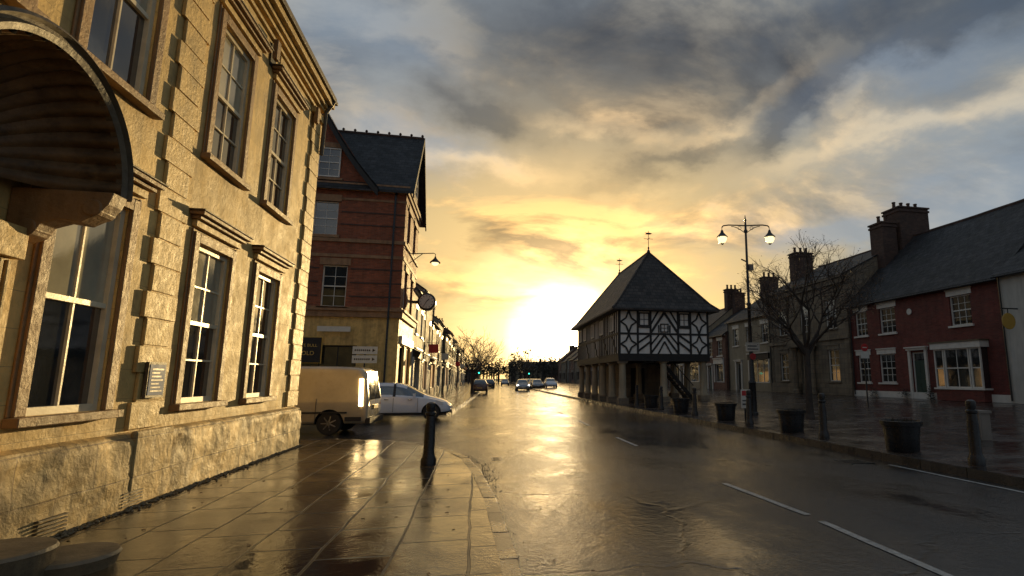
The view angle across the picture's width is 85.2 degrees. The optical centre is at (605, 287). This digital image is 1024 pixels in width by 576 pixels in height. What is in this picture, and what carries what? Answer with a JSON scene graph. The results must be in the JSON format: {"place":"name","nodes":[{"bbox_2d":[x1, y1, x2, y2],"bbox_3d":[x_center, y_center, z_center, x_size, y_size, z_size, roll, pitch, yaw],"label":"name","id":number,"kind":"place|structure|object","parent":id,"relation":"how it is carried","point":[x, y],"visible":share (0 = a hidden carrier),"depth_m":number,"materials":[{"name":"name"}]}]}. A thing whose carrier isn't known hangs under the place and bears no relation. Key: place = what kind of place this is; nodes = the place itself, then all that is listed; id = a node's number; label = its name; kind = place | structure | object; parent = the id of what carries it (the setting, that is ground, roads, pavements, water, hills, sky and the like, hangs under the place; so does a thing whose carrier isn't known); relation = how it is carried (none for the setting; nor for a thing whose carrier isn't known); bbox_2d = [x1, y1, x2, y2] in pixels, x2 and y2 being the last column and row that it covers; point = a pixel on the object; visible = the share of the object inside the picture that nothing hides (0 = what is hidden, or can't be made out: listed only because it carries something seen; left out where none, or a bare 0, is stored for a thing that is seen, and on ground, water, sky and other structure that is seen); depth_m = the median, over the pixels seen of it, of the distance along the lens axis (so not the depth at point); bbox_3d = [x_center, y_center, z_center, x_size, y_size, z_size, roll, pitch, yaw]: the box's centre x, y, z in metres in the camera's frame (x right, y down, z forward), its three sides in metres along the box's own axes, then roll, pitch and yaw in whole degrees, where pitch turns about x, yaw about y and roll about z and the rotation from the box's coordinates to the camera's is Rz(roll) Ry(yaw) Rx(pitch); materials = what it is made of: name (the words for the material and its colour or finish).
{"place":"outdoors","nodes":[
{"label":"outdoors","id":0,"kind":"place"},
{"bbox_2d":[54,440,501,575],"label":"pavement","id":1,"kind":"structure","parent":0,"point":[308,529],"depth_m":5.78,"materials":[{"name":"grey stone"}]},
{"bbox_2d":[0,537,122,575],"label":"round stone steps","id":2,"kind":"structure","parent":1,"relation":"on","point":[35,556],"depth_m":4.17,"materials":[{"name":"grey stone"}]},
{"bbox_2d":[0,407,300,539],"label":"plinth","id":3,"kind":"structure","parent":1,"relation":"on","point":[82,481],"depth_m":5.98,"materials":[{"name":"stone"}]},
{"bbox_2d":[32,409,300,536],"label":"wall vents","id":4,"kind":"object","parent":3,"relation":"attached to","point":[48,526],"depth_m":5.28,"materials":[{"name":"metal"}]},
{"bbox_2d":[128,426,173,507],"bbox_3d":[-5.655,2.192,6.804,0.075,0.880,0.840,2,-10,-13],"label":"pilaster base","id":5,"kind":"object","parent":1,"relation":"on","point":[152,447],"visible":0.83,"depth_m":6.77,"materials":[{"name":"stone"}]},
{"bbox_2d":[0,0,312,451],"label":"walls","id":6,"kind":"structure","parent":1,"relation":"on","point":[213,190],"depth_m":7.84,"materials":[{"name":"stone"}]},
{"bbox_2d":[0,219,28,322],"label":"door case","id":7,"kind":"object","parent":6,"relation":"attached to","point":[14,238],"depth_m":4.67,"materials":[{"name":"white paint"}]},
{"bbox_2d":[0,29,121,194],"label":"shell hood","id":8,"kind":"object","parent":6,"relation":"attached to","point":[56,128],"visible":0.98,"depth_m":4.76,"materials":[{"name":"paint"}]},
{"bbox_2d":[6,187,126,243],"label":"hood consoles","id":9,"kind":"object","parent":6,"relation":"attached to","point":[40,214],"visible":0.9,"depth_m":4.91,"materials":[{"name":"beige stone"}]},
{"bbox_2d":[0,4,133,201],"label":"hood rim","id":10,"kind":"object","parent":6,"relation":"attached to","point":[28,21],"visible":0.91,"depth_m":4.66,"materials":[{"name":"beige stone"}]},
{"bbox_2d":[26,0,291,415],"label":"window frames","id":11,"kind":"structure","parent":6,"relation":"attached to","point":[148,15],"depth_m":6.79,"materials":[{"name":"white wood"}]},
{"bbox_2d":[27,0,287,406],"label":"window glass","id":12,"kind":"object","parent":11,"relation":"in","point":[85,320],"visible":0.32,"depth_m":6.14,"materials":[{"name":"black glass"}]},
{"bbox_2d":[0,0,337,429],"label":"stone trim","id":13,"kind":"structure","parent":6,"relation":"attached to","point":[280,24],"depth_m":7.63,"materials":[{"name":"beige stone"}]},
{"bbox_2d":[141,362,166,397],"bbox_3d":[-5.705,1.162,6.952,0.045,0.440,0.400,2,-10,-13],"label":"notice board","id":14,"kind":"object","parent":13,"relation":"attached to","point":[154,379],"visible":1,"depth_m":6.90,"materials":[{"name":"grey metal"}]},
{"bbox_2d":[46,445,533,575],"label":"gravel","id":15,"kind":"structure","parent":1,"relation":"on","point":[65,533],"depth_m":6.99,"materials":[{"name":"gravel"}]},
{"bbox_2d":[300,439,521,575],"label":"kerb","id":16,"kind":"structure","parent":1,"relation":"on","point":[508,558],"depth_m":5.78,"materials":[{"name":"stone"}]},
{"bbox_2d":[420,402,435,465],"bbox_3d":[-3.096,2.562,9.676,0.260,1.080,0.260,2,-10,-13],"label":"bollard","id":17,"kind":"object","parent":1,"relation":"on","point":[428,458],"visible":1,"depth_m":9.60,"materials":[{"name":"black metal"}]},
{"bbox_2d":[410,287,438,390],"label":"shop terrace","id":18,"kind":"structure","parent":0,"point":[417,365],"depth_m":36.96,"materials":[{"name":"white paint"}]},
{"bbox_2d":[413,315,421,387],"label":"window frames","id":19,"kind":"structure","parent":18,"relation":"in","point":[421,315],"depth_m":36.98,"materials":[{"name":"white paint"}]},
{"bbox_2d":[416,282,438,394],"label":"shop terrace","id":20,"kind":"structure","parent":0,"point":[430,347],"depth_m":44.68,"materials":[{"name":"white paint"}]},
{"bbox_2d":[428,320,446,394],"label":"shop terrace","id":21,"kind":"structure","parent":0,"point":[434,365],"depth_m":52.97,"materials":[{"name":"white brick"}]},
{"bbox_2d":[432,314,448,392],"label":"shop terrace","id":22,"kind":"structure","parent":0,"point":[442,355],"depth_m":60.65,"materials":[{"name":"white paint"}]},
{"bbox_2d":[436,316,455,387],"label":"shop terrace","id":23,"kind":"structure","parent":0,"point":[453,366],"depth_m":85.22,"materials":[{"name":"white paint"}]},
{"bbox_2d":[434,307,458,388],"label":"shop terrace","id":24,"kind":"structure","parent":0,"point":[450,333],"depth_m":77.78,"materials":[{"name":"beige brick"}]},
{"bbox_2d":[441,330,452,390],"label":"shop terrace","id":25,"kind":"structure","parent":0,"point":[446,371],"depth_m":66.49,"materials":[{"name":"white paint"}]},
{"bbox_2d":[439,318,458,385],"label":"shop terrace","id":26,"kind":"structure","parent":0,"point":[455,357],"depth_m":101.28,"materials":[{"name":"white paint"}]},
{"bbox_2d":[431,382,480,414],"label":"pavement","id":27,"kind":"structure","parent":0,"point":[455,395],"depth_m":51.01,"materials":[{"name":"grey stone"}]},
{"bbox_2d":[303,113,418,384],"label":"walls","id":28,"kind":"structure","parent":27,"relation":"on","point":[368,331],"depth_m":27.90,"materials":[{"name":"brick"}]},
{"bbox_2d":[300,336,322,363],"bbox_3d":[-14.461,2.987,26.509,1.400,1.300,0.140,2,-10,-13],"label":"pub sign board","id":29,"kind":"object","parent":28,"relation":"attached to","point":[316,357],"visible":0.64,"depth_m":26.51,"materials":[{"name":"black wood"}]},
{"bbox_2d":[317,326,350,331],"bbox_3d":[-13.260,1.996,26.801,1.500,0.250,0.060,2,-10,-13],"label":"street name plate","id":30,"kind":"object","parent":28,"relation":"attached to","point":[335,328],"visible":1,"depth_m":26.79,"materials":[{"name":"white metal"}]},
{"bbox_2d":[301,149,416,383],"bbox_3d":[-13.294,-0.890,28.815,3.734,12.700,8.783,-8,-12,41],"label":"glass","id":31,"kind":"object","parent":28,"relation":"attached to","point":[329,356],"visible":0.27,"depth_m":27.63,"materials":[{"name":"black glass"}]},
{"bbox_2d":[312,147,418,383],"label":"window frames","id":32,"kind":"structure","parent":28,"relation":"attached to","point":[326,218],"depth_m":27.96,"materials":[{"name":"white paint"}]},
{"bbox_2d":[305,116,426,381],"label":"stone bands","id":33,"kind":"object","parent":28,"relation":"attached to","point":[404,315],"visible":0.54,"depth_m":27.99,"materials":[{"name":"stone"}]},
{"bbox_2d":[316,113,424,227],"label":"roof","id":34,"kind":"structure","parent":28,"relation":"on","point":[389,158],"depth_m":30.50,"materials":[{"name":"tile"}]},
{"bbox_2d":[411,288,435,310],"bbox_3d":[-10.648,0.663,32.130,1.428,1.349,0.550,2,-10,-13],"label":"street clock","id":35,"kind":"object","parent":28,"relation":"attached to","point":[425,301],"visible":1,"depth_m":31.94,"materials":[{"name":"black metal"}]},
{"bbox_2d":[410,253,439,265],"bbox_3d":[-10.124,-1.638,30.784,1.713,0.735,0.600,2,-10,-13],"label":"wall lamp","id":36,"kind":"object","parent":28,"relation":"attached to","point":[435,262],"visible":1,"depth_m":30.74,"materials":[{"name":"black metal"}]},
{"bbox_2d":[352,346,377,367],"bbox_3d":[-11.370,4.234,25.774,1.100,3.000,0.110,2,-10,-13],"label":"direction sign","id":37,"kind":"object","parent":27,"relation":"on","point":[364,358],"visible":0.91,"depth_m":25.90,"materials":[{"name":"white metal"}]},
{"bbox_2d":[452,392,478,409],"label":"kerb","id":38,"kind":"structure","parent":27,"relation":"on","point":[462,403],"depth_m":34.29,"materials":[{"name":"stone"}]},
{"bbox_2d":[449,327,503,379],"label":"bare street tree","id":39,"kind":"object","parent":27,"relation":"on","point":[456,344],"visible":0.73,"depth_m":73.21,"materials":[{"name":"brown plant"}]},
{"bbox_2d":[448,325,505,392],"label":"bare street tree","id":40,"kind":"object","parent":27,"relation":"on","point":[472,369],"visible":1,"depth_m":55.72,"materials":[{"name":"brown plant"}]},
{"bbox_2d":[457,343,500,378],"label":"bare street tree","id":41,"kind":"object","parent":27,"relation":"on","point":[489,359],"visible":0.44,"depth_m":96.04,"materials":[{"name":"brown plant"}]},
{"bbox_2d":[453,342,459,386],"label":"shop terrace","id":42,"kind":"structure","parent":0,"point":[457,364],"depth_m":92.28,"materials":[{"name":"white paint"}]},
{"bbox_2d":[456,351,463,385],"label":"shop terrace","id":43,"kind":"structure","parent":0,"point":[458,374],"depth_m":104.04,"materials":[{"name":"beige paint"}]},
{"bbox_2d":[461,351,462,384],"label":"shop terrace","id":44,"kind":"structure","parent":0,"point":[462,374],"depth_m":125.28,"materials":[{"name":"beige paint"}]},
{"bbox_2d":[59,418,962,573],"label":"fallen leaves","id":45,"kind":"object","parent":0,"point":[383,516],"visible":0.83,"depth_m":6.09,"materials":[{"name":"brown plant"}]},
{"bbox_2d":[286,0,1023,378],"label":"sky","id":46,"kind":"structure","parent":0,"point":[558,134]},
{"bbox_2d":[300,381,1023,575],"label":"road","id":47,"kind":"structure","parent":0,"point":[660,499],"depth_m":7.38,"materials":[{"name":"grey asphalt"}]},
{"bbox_2d":[294,366,382,435],"bbox_3d":[-9.474,3.375,16.620,4.912,1.998,2.240,2,-9,-10],"label":"panel van","id":48,"kind":"object","parent":47,"relation":"on","point":[332,400],"visible":0.58,"depth_m":16.07,"materials":[{"name":"paint"}]},
{"bbox_2d":[379,382,451,418],"bbox_3d":[-8.271,4.525,21.988,4.125,1.469,2.040,2,-10,-13],"label":"white hatchback car","id":49,"kind":"object","parent":47,"relation":"on","point":[400,399],"visible":0.56,"depth_m":21.33,"materials":[{"name":"metal"}]},
{"bbox_2d":[470,379,488,392],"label":"parked car","id":50,"kind":"object","parent":47,"relation":"on","point":[480,384],"visible":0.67,"depth_m":57.70,"materials":[{"name":"metal"}]},
{"bbox_2d":[486,379,495,387],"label":"parked car","id":51,"kind":"object","parent":47,"relation":"on","point":[491,382],"visible":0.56,"depth_m":90.82,"materials":[{"name":"metal"}]},
{"bbox_2d":[501,379,508,385],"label":"parked car","id":52,"kind":"object","parent":47,"relation":"on","point":[504,381],"visible":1,"depth_m":119.92,"materials":[{"name":"metal"}]},
{"bbox_2d":[515,379,529,390],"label":"approaching car","id":53,"kind":"object","parent":47,"relation":"on","point":[522,384],"visible":1,"depth_m":69.90,"materials":[{"name":"metal"}]},
{"bbox_2d":[531,379,543,388],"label":"parked car","id":54,"kind":"object","parent":47,"relation":"on","point":[537,383],"visible":0.96,"depth_m":83.19,"materials":[{"name":"metal"}]},
{"bbox_2d":[499,386,952,575],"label":"lane marking","id":55,"kind":"object","parent":47,"relation":"on","point":[917,562],"visible":0.86,"depth_m":5.63,"materials":[{"name":"paint"}]},
{"bbox_2d":[835,459,874,463],"bbox_3d":[4.887,3.423,10.765,0.510,0.036,0.540,2,-10,-13],"label":"drain grate","id":56,"kind":"object","parent":47,"relation":"on","point":[856,461],"visible":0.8,"depth_m":10.77,"materials":[{"name":"black metal"}]},
{"bbox_2d":[892,465,1023,492],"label":"edge marking","id":57,"kind":"object","parent":47,"relation":"on","point":[959,479],"visible":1,"depth_m":8.91,"materials":[{"name":"paint"}]},
{"bbox_2d":[509,381,1023,477],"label":"market pavement","id":58,"kind":"structure","parent":0,"point":[852,421],"depth_m":18.23,"materials":[{"name":"grey stone"}]},
{"bbox_2d":[465,359,557,381],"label":"distant houses","id":59,"kind":"structure","parent":58,"relation":"on","point":[540,361],"depth_m":225.24,"materials":[{"name":"stone"}]},
{"bbox_2d":[511,347,538,378],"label":"bare street tree","id":60,"kind":"object","parent":58,"relation":"on","point":[515,358],"visible":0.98,"depth_m":117.53,"materials":[{"name":"brown plant"}]},
{"bbox_2d":[544,378,557,387],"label":"parked car","id":61,"kind":"object","parent":58,"relation":"on","point":[550,382],"visible":0.99,"depth_m":81.77,"materials":[{"name":"metal"}]},
{"bbox_2d":[561,361,566,381],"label":"walls","id":62,"kind":"structure","parent":58,"relation":"on","point":[564,369],"depth_m":156.87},
{"bbox_2d":[562,345,577,361],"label":"roof","id":63,"kind":"structure","parent":62,"relation":"on","point":[574,350],"depth_m":162.66,"materials":[{"name":"stone"}]},
{"bbox_2d":[558,351,572,381],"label":"walls","id":64,"kind":"structure","parent":58,"relation":"on","point":[559,365],"depth_m":165.11,"materials":[{"name":"red brick"}]},
{"bbox_2d":[558,344,573,360],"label":"roof","id":65,"kind":"structure","parent":64,"relation":"on","point":[570,350],"depth_m":168.86,"materials":[{"name":"stone"}]},
{"bbox_2d":[567,352,577,381],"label":"walls","id":66,"kind":"structure","parent":58,"relation":"on","point":[567,366],"depth_m":151.93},
{"bbox_2d":[569,356,577,382],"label":"walls","id":67,"kind":"structure","parent":58,"relation":"on","point":[571,367],"depth_m":142.26,"materials":[{"name":"red brick"}]},
{"bbox_2d":[568,360,573,379],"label":"trim","id":68,"kind":"structure","parent":67,"relation":"attached to","point":[572,371],"depth_m":140.97,"materials":[{"name":"white paint"}]},
{"bbox_2d":[574,361,579,382],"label":"walls","id":69,"kind":"structure","parent":58,"relation":"on","point":[576,367],"depth_m":134.47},
{"bbox_2d":[574,360,579,382],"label":"trim","id":70,"kind":"structure","parent":69,"relation":"attached to","point":[578,370],"depth_m":133.34,"materials":[{"name":"white metal"}]},
{"bbox_2d":[571,231,719,403],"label":"timber framed market hall","id":71,"kind":"structure","parent":58,"relation":"on","point":[642,323],"depth_m":33.92,"materials":[{"name":"white paint"}]},
{"bbox_2d":[592,317,611,336],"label":"leaded windows","id":72,"kind":"structure","parent":71,"relation":"in","point":[611,317],"depth_m":37.29,"materials":[{"name":"grey glass"}]},
{"bbox_2d":[643,394,658,407],"bbox_3d":[2.312,5.721,27.844,0.800,0.669,0.792,2,-10,-13],"label":"planter","id":73,"kind":"object","parent":58,"relation":"on","point":[650,400],"visible":1,"depth_m":27.56,"materials":[{"name":"black metal"}]},
{"bbox_2d":[659,386,663,409],"bbox_3d":[2.635,5.192,25.927,0.260,1.100,0.260,2,-10,-13],"label":"bollard","id":74,"kind":"object","parent":58,"relation":"on","point":[661,406],"visible":1,"depth_m":25.85,"materials":[{"name":"black metal"}]},
{"bbox_2d":[671,397,689,412],"bbox_3d":[3.258,5.040,23.705,0.800,0.670,0.792,2,-10,-13],"label":"planter","id":75,"kind":"object","parent":58,"relation":"on","point":[680,405],"visible":0.99,"depth_m":23.42,"materials":[{"name":"black metal"}]},
{"bbox_2d":[692,387,697,415],"bbox_3d":[3.558,4.528,21.884,0.260,1.100,0.260,2,-10,-13],"label":"bollard","id":76,"kind":"object","parent":58,"relation":"on","point":[694,405],"visible":1,"depth_m":21.81,"materials":[{"name":"black metal"}]},
{"bbox_2d":[678,285,739,388],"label":"white shop","id":77,"kind":"structure","parent":58,"relation":"on","point":[718,318],"depth_m":60.22,"materials":[{"name":"paint"}]},
{"bbox_2d":[681,365,698,383],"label":"window frames","id":78,"kind":"structure","parent":77,"relation":"in","point":[690,365],"depth_m":61.11,"materials":[{"name":"white paint"}]},
{"bbox_2d":[714,402,736,420],"bbox_3d":[4.247,4.329,19.373,0.800,0.670,0.792,2,-10,-13],"label":"planter","id":79,"kind":"object","parent":58,"relation":"on","point":[725,411],"visible":1,"depth_m":19.08,"materials":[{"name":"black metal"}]},
{"bbox_2d":[706,288,745,389],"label":"brick shop","id":80,"kind":"structure","parent":58,"relation":"on","point":[717,367],"depth_m":55.54,"materials":[{"name":"brick"}]},
{"bbox_2d":[709,340,722,388],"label":"window frames","id":81,"kind":"structure","parent":80,"relation":"in","point":[710,370],"depth_m":56.63,"materials":[{"name":"white paint"}]},
{"bbox_2d":[741,389,749,421],"bbox_3d":[4.580,3.877,17.950,0.320,1.100,0.099,2,-10,-13],"label":"information sign","id":82,"kind":"object","parent":58,"relation":"on","point":[743,398],"visible":0.68,"depth_m":17.93,"materials":[{"name":"white metal"}]},
{"bbox_2d":[717,217,774,414],"bbox_3d":[5.802,0.972,22.150,2.409,8.097,0.460,0,-9,0],"label":"street lamp","id":83,"kind":"object","parent":58,"relation":"on","point":[769,237],"visible":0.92,"depth_m":22.06,"materials":[{"name":"black metal"}]},
{"bbox_2d":[745,390,753,425],"bbox_3d":[4.569,3.800,17.456,0.260,1.100,0.260,2,-10,-13],"label":"bollard","id":84,"kind":"object","parent":58,"relation":"on","point":[749,420],"visible":1,"depth_m":17.38,"materials":[{"name":"black metal"}]},
{"bbox_2d":[724,272,778,391],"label":"stone cottage","id":85,"kind":"structure","parent":58,"relation":"on","point":[738,353],"depth_m":50.18,"materials":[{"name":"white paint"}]},
{"bbox_2d":[734,323,768,389],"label":"window frames","id":86,"kind":"structure","parent":85,"relation":"in","point":[739,364],"depth_m":51.00,"materials":[{"name":"white paint"}]},
{"bbox_2d":[776,407,805,432],"bbox_3d":[5.181,3.658,15.282,0.800,0.668,0.792,2,-10,-13],"label":"planter","id":87,"kind":"object","parent":58,"relation":"on","point":[791,420],"visible":0.99,"depth_m":14.99,"materials":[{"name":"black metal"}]},
{"bbox_2d":[726,231,888,417],"bbox_3d":[7.453,1.197,20.082,5.413,6.933,5.499,-6,-11,32],"label":"street tree","id":88,"kind":"object","parent":58,"relation":"on","point":[806,348],"visible":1,"depth_m":19.77,"materials":[{"name":"brown plant"}]},
{"bbox_2d":[818,393,829,438],"bbox_3d":[5.427,3.183,13.702,0.260,1.100,0.260,2,-10,-13],"label":"bollard","id":89,"kind":"object","parent":58,"relation":"on","point":[823,433],"visible":1,"depth_m":13.63,"materials":[{"name":"black metal"}]},
{"bbox_2d":[860,344,868,405],"bbox_3d":[11.978,3.978,25.230,0.440,2.830,0.105,2,-10,-13],"label":"no entry sign","id":90,"kind":"object","parent":58,"relation":"on","point":[864,352],"visible":1,"depth_m":25.31,"materials":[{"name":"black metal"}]},
{"bbox_2d":[879,417,922,452],"bbox_3d":[6.094,3.001,11.287,0.800,0.669,0.792,2,-10,-13],"label":"planter","id":91,"kind":"object","parent":58,"relation":"on","point":[901,435],"visible":1,"depth_m":11.02,"materials":[{"name":"black metal"}]},
{"bbox_2d":[868,380,936,399],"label":"doorway shrubs","id":92,"kind":"object","parent":58,"relation":"on","point":[905,393],"visible":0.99,"depth_m":30.29,"materials":[{"name":"green plant"}]},
{"bbox_2d":[850,280,1009,401],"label":"walls","id":93,"kind":"structure","parent":58,"relation":"on","point":[928,319],"depth_m":28.88,"materials":[{"name":"red brick"}]},
{"bbox_2d":[856,294,984,391],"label":"window frames","id":94,"kind":"structure","parent":93,"relation":"attached to","point":[919,373],"depth_m":29.35,"materials":[{"name":"white paint"}]},
{"bbox_2d":[857,295,990,387],"bbox_3d":[16.820,3.133,30.263,0.540,4.570,9.180,2,-10,-13],"label":"glass","id":95,"kind":"object","parent":93,"relation":"attached to","point":[962,360],"visible":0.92,"depth_m":27.36,"materials":[{"name":"glass"}]},
{"bbox_2d":[844,278,1010,402],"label":"trim","id":96,"kind":"structure","parent":93,"relation":"attached to","point":[967,343],"depth_m":29.20,"materials":[{"name":"white paint"}]},
{"bbox_2d":[845,199,1023,306],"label":"roof","id":97,"kind":"structure","parent":93,"relation":"on","point":[912,250],"depth_m":31.64,"materials":[{"name":"tile"}]},
{"bbox_2d":[965,400,985,465],"bbox_3d":[6.383,2.495,9.514,0.260,1.100,0.260,2,-10,-13],"label":"bollard","id":98,"kind":"object","parent":58,"relation":"on","point":[975,457],"visible":1,"depth_m":9.45,"materials":[{"name":"black metal"}]},
{"bbox_2d":[977,410,991,440],"bbox_3d":[8.649,3.164,12.675,0.360,0.660,0.360,2,-10,-13],"label":"service cabinet","id":99,"kind":"object","parent":58,"relation":"on","point":[983,416],"visible":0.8,"depth_m":12.52,"materials":[{"name":"grey metal"}]},
{"bbox_2d":[990,246,1023,403],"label":"white inn","id":100,"kind":"structure","parent":58,"relation":"on","point":[1009,274],"depth_m":24.21,"materials":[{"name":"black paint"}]},
{"bbox_2d":[765,247,877,395],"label":"stone bank","id":101,"kind":"structure","parent":0,"point":[831,365],"depth_m":38.57,"materials":[{"name":"grey stone"}]},
{"bbox_2d":[779,300,840,380],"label":"window frames","id":102,"kind":"structure","parent":101,"relation":"in","point":[786,373],"depth_m":40.24,"materials":[{"name":"white paint"}]},
{"label":"ground","id":103,"kind":"structure","parent":0,"visible":0},
{"bbox_2d":[465,347,565,382],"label":"distant trees","id":104,"kind":"object","parent":103,"relation":"on","point":[552,370],"visible":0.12,"depth_m":196.95,"materials":[{"name":"brown plant"}]},
{"bbox_2d":[500,381,1023,488],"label":"kerb","id":105,"kind":"structure","parent":103,"relation":"on","point":[1004,479],"depth_m":11.73,"materials":[{"name":"stone"}]}
]}

